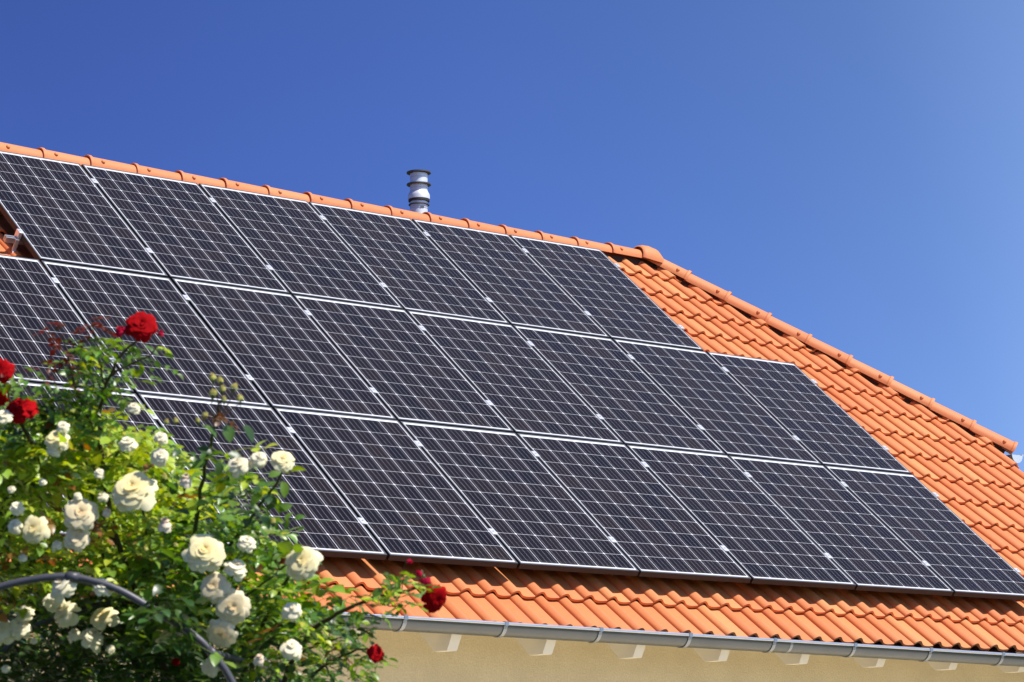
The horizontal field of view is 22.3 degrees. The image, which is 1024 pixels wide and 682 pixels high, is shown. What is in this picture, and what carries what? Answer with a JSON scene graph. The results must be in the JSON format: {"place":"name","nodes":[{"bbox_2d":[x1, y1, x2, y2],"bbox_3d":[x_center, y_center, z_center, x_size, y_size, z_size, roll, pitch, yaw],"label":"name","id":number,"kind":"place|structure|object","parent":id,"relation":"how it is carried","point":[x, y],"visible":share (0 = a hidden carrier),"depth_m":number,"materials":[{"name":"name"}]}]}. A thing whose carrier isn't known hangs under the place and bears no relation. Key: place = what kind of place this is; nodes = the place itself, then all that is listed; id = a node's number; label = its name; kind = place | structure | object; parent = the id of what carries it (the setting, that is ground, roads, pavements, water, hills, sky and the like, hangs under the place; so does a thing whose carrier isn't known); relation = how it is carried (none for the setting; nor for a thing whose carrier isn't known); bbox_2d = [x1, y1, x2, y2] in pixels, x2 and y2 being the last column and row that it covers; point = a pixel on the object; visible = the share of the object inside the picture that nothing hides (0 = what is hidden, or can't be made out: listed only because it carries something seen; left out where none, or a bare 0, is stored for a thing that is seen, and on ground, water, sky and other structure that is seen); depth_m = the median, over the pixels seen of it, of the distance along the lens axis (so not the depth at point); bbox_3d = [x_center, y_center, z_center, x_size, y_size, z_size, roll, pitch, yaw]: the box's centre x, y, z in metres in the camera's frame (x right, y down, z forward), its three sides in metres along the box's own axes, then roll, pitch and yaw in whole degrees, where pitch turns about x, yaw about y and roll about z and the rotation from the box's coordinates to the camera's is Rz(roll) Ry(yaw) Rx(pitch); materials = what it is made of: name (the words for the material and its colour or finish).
{"place":"outdoors","nodes":[
{"label":"outdoors","id":0,"kind":"place"},
{"bbox_2d":[0,0,1023,471],"label":"sky","id":1,"kind":"structure","parent":0,"point":[851,172],"materials":[{"name":"blue"}]},
{"label":"ground","id":2,"kind":"structure","parent":0,"visible":0},
{"bbox_2d":[0,571,281,681],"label":"rose arch","id":3,"kind":"structure","parent":2,"relation":"on","point":[133,598],"depth_m":5.42,"materials":[{"name":"grey metal"}]},
{"bbox_2d":[0,372,364,681],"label":"climbing rose","id":4,"kind":"object","parent":2,"relation":"on","point":[220,606],"visible":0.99,"depth_m":5.64,"materials":[{"name":"green plant"}]},
{"bbox_2d":[0,311,446,681],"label":"red rose bush","id":5,"kind":"object","parent":2,"relation":"on","point":[142,327],"visible":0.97,"depth_m":5.61,"materials":[{"name":"green plant"}]},
{"bbox_2d":[0,142,1023,681],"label":"house","id":6,"kind":"structure","parent":2,"relation":"on","point":[498,624],"depth_m":17.89,"materials":[{"name":"ceramic"}]},
{"bbox_2d":[3,229,684,329],"bbox_3d":[-1.055,-0.276,19.481,6.205,0.343,0.402,8,-13,-38],"label":"mounting rail","id":7,"kind":"object","parent":6,"relation":"attached to","point":[15,240],"visible":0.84,"depth_m":17.57,"materials":[{"name":"metal"}]},
{"bbox_2d":[0,151,167,277],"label":"solar panel","id":8,"kind":"object","parent":7,"relation":"attached to","point":[59,211],"visible":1,"depth_m":18.11,"materials":[{"name":"glass"}]},
{"bbox_2d":[81,164,288,293],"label":"solar panel","id":9,"kind":"object","parent":7,"relation":"attached to","point":[185,230],"visible":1,"depth_m":18.79,"materials":[{"name":"glass"}]},
{"bbox_2d":[198,183,402,309],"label":"solar panel","id":10,"kind":"object","parent":7,"relation":"attached to","point":[301,247],"visible":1,"depth_m":19.41,"materials":[{"name":"glass"}]},
{"bbox_2d":[308,202,509,323],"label":"solar panel","id":11,"kind":"object","parent":7,"relation":"attached to","point":[409,264],"visible":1,"depth_m":20.04,"materials":[{"name":"glass"}]},
{"bbox_2d":[412,219,609,337],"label":"solar panel","id":12,"kind":"object","parent":7,"relation":"attached to","point":[511,279],"visible":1,"depth_m":20.66,"materials":[{"name":"glass"}]},
{"bbox_2d":[509,235,702,350],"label":"solar panel","id":13,"kind":"object","parent":7,"relation":"attached to","point":[607,293],"visible":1,"depth_m":21.29,"materials":[{"name":"glass"}]},
{"bbox_2d":[91,178,620,267],"bbox_3d":[-1.573,-0.914,20.240,6.205,0.118,0.347,8,-13,-38],"label":"mounting rail","id":14,"kind":"object","parent":6,"relation":"attached to","point":[96,182],"visible":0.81,"depth_m":20.14,"materials":[{"name":"metal"}]},
{"bbox_2d":[51,277,817,383],"bbox_3d":[-0.757,-0.047,19.066,8.225,0.118,0.351,8,-13,-38],"label":"mounting rail","id":15,"kind":"object","parent":6,"relation":"attached to","point":[187,298],"visible":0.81,"depth_m":18.97,"materials":[{"name":"metal"}]},
{"bbox_2d":[6,405,939,497],"bbox_3d":[-0.336,0.768,17.582,9.235,0.118,0.352,8,-13,-38],"label":"mounting rail","id":16,"kind":"object","parent":6,"relation":"attached to","point":[418,443],"visible":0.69,"depth_m":17.80,"materials":[{"name":"metal"}]},
{"bbox_2d":[109,358,888,451],"bbox_3d":[-0.257,0.484,18.348,8.225,0.118,0.353,8,-13,-38],"label":"mounting rail","id":17,"kind":"object","parent":6,"relation":"attached to","point":[374,390],"visible":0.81,"depth_m":18.26,"materials":[{"name":"metal"}]},
{"bbox_2d":[0,254,133,392],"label":"solar panel","id":18,"kind":"object","parent":17,"relation":"attached to","point":[33,300],"visible":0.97,"depth_m":16.48,"materials":[{"name":"glass"}]},
{"bbox_2d":[41,260,269,406],"bbox_3d":[-2.359,-0.042,17.037,0.990,0.041,1.650,8,27,-38],"label":"solar panel","id":19,"kind":"object","parent":17,"relation":"attached to","point":[192,344],"visible":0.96,"depth_m":17.07,"materials":[{"name":"glass"}]},
{"bbox_2d":[171,278,395,419],"bbox_3d":[-1.571,0.060,17.661,0.990,0.042,1.650,8,27,-38],"label":"solar panel","id":20,"kind":"object","parent":17,"relation":"attached to","point":[281,349],"visible":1,"depth_m":17.61,"materials":[{"name":"glass"}]},
{"bbox_2d":[293,295,513,432],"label":"solar panel","id":21,"kind":"object","parent":17,"relation":"attached to","point":[401,363],"visible":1,"depth_m":18.24,"materials":[{"name":"glass"}]},
{"bbox_2d":[406,310,622,443],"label":"solar panel","id":22,"kind":"object","parent":17,"relation":"attached to","point":[515,378],"visible":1,"depth_m":18.86,"materials":[{"name":"glass"}]},
{"bbox_2d":[513,325,724,454],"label":"solar panel","id":23,"kind":"object","parent":17,"relation":"attached to","point":[619,391],"visible":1,"depth_m":19.49,"materials":[{"name":"glass"}]},
{"bbox_2d":[613,339,820,464],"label":"solar panel","id":24,"kind":"object","parent":17,"relation":"attached to","point":[728,413],"visible":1,"depth_m":20.11,"materials":[{"name":"glass"}]},
{"bbox_2d":[706,352,910,473],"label":"solar panel","id":25,"kind":"object","parent":17,"relation":"attached to","point":[811,415],"visible":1,"depth_m":20.74,"materials":[{"name":"glass"}]},
{"bbox_2d":[65,497,1020,573],"bbox_3d":[0.163,1.299,16.865,9.235,0.118,0.350,8,-13,-38],"label":"mounting rail","id":26,"kind":"object","parent":6,"relation":"attached to","point":[495,533],"visible":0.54,"depth_m":17.09,"materials":[{"name":"metal"}]},
{"bbox_2d":[0,406,68,539],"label":"solar panel","id":27,"kind":"object","parent":26,"relation":"attached to","point":[61,533],"depth_m":14.46,"materials":[{"name":"glass"}]},
{"bbox_2d":[1,380,228,544],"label":"solar panel","id":28,"kind":"object","parent":26,"relation":"attached to","point":[144,418],"visible":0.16,"depth_m":15.76,"materials":[{"name":"glass"}]},
{"bbox_2d":[137,393,386,559],"bbox_3d":[-1.545,0.822,15.865,0.990,0.040,1.650,8,27,-38],"label":"solar panel","id":29,"kind":"object","parent":26,"relation":"attached to","point":[332,524],"visible":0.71,"depth_m":15.93,"materials":[{"name":"glass"}]},
{"bbox_2d":[273,407,517,567],"bbox_3d":[-0.757,0.925,16.490,0.990,0.040,1.650,8,27,-38],"label":"solar panel","id":30,"kind":"object","parent":26,"relation":"attached to","point":[398,492],"visible":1,"depth_m":16.42,"materials":[{"name":"glass"}]},
{"bbox_2d":[400,421,638,575],"bbox_3d":[0.030,1.031,17.115,0.990,0.040,1.650,8,27,-38],"label":"solar panel","id":31,"kind":"object","parent":26,"relation":"attached to","point":[519,499],"visible":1,"depth_m":17.05,"materials":[{"name":"glass"}]},
{"bbox_2d":[516,433,750,582],"bbox_3d":[0.816,1.135,17.739,0.990,0.041,1.650,8,27,-38],"label":"solar panel","id":32,"kind":"object","parent":26,"relation":"attached to","point":[631,505],"visible":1,"depth_m":17.68,"materials":[{"name":"glass"}]},
{"bbox_2d":[824,465,1023,599],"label":"solar panel","id":33,"kind":"object","parent":26,"relation":"attached to","point":[917,517],"visible":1,"depth_m":19.57,"materials":[{"name":"glass"}]},
{"bbox_2d":[626,445,855,589],"bbox_3d":[1.604,1.240,18.363,0.990,0.041,1.650,7,27,-38],"label":"solar panel","id":34,"kind":"object","parent":6,"relation":"attached to","point":[747,522],"visible":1,"depth_m":18.30,"materials":[{"name":"glass"}]},
{"bbox_2d":[729,456,953,595],"bbox_3d":[2.390,1.345,18.988,0.990,0.041,1.650,8,27,-38],"label":"solar panel","id":35,"kind":"object","parent":6,"relation":"attached to","point":[823,508],"visible":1,"depth_m":18.93,"materials":[{"name":"glass"}]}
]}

